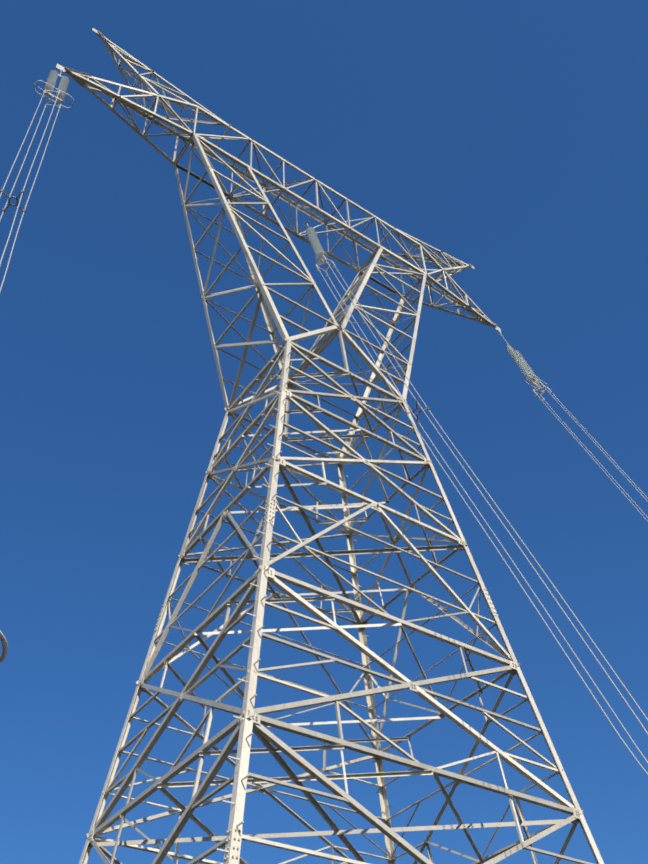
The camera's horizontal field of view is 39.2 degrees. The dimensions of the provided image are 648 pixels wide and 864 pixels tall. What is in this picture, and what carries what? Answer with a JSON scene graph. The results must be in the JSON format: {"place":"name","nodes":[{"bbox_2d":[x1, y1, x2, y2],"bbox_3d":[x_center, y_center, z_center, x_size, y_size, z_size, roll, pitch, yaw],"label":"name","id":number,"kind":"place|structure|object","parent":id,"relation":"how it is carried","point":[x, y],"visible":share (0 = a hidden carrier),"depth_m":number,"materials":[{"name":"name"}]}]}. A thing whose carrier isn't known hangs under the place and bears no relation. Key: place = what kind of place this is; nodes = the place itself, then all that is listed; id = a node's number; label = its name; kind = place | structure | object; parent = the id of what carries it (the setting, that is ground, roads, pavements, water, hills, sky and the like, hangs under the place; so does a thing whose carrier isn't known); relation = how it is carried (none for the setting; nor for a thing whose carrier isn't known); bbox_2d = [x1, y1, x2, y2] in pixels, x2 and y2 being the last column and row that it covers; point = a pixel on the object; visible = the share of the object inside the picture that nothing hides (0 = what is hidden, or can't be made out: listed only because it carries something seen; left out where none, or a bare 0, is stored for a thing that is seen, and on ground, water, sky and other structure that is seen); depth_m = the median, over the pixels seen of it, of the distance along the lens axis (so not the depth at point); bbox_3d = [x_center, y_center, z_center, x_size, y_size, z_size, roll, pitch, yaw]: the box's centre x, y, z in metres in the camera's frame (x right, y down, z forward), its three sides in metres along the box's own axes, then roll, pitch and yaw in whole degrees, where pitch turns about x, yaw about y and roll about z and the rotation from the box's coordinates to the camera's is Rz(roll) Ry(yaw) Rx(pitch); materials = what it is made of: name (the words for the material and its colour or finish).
{"place":"outdoors","nodes":[
{"label":"outdoors","id":0,"kind":"place"},
{"bbox_2d":[0,0,647,863],"label":"sky","id":1,"kind":"structure","parent":0,"point":[508,139],"materials":[{"name":"blue"}]},
{"label":"ground","id":2,"kind":"structure","parent":0,"visible":0},
{"bbox_2d":[0,631,7,662],"bbox_3d":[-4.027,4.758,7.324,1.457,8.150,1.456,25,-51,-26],"label":"ring","id":3,"kind":"object","parent":2,"relation":"on","point":[4,647],"visible":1,"depth_m":9.90,"materials":[{"name":"metal"}]},
{"bbox_2d":[0,28,647,863],"bbox_3d":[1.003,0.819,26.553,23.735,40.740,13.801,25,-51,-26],"label":"lattice tower","id":4,"kind":"structure","parent":2,"relation":"on","point":[246,722],"depth_m":24.70,"materials":[{"name":"metal"}]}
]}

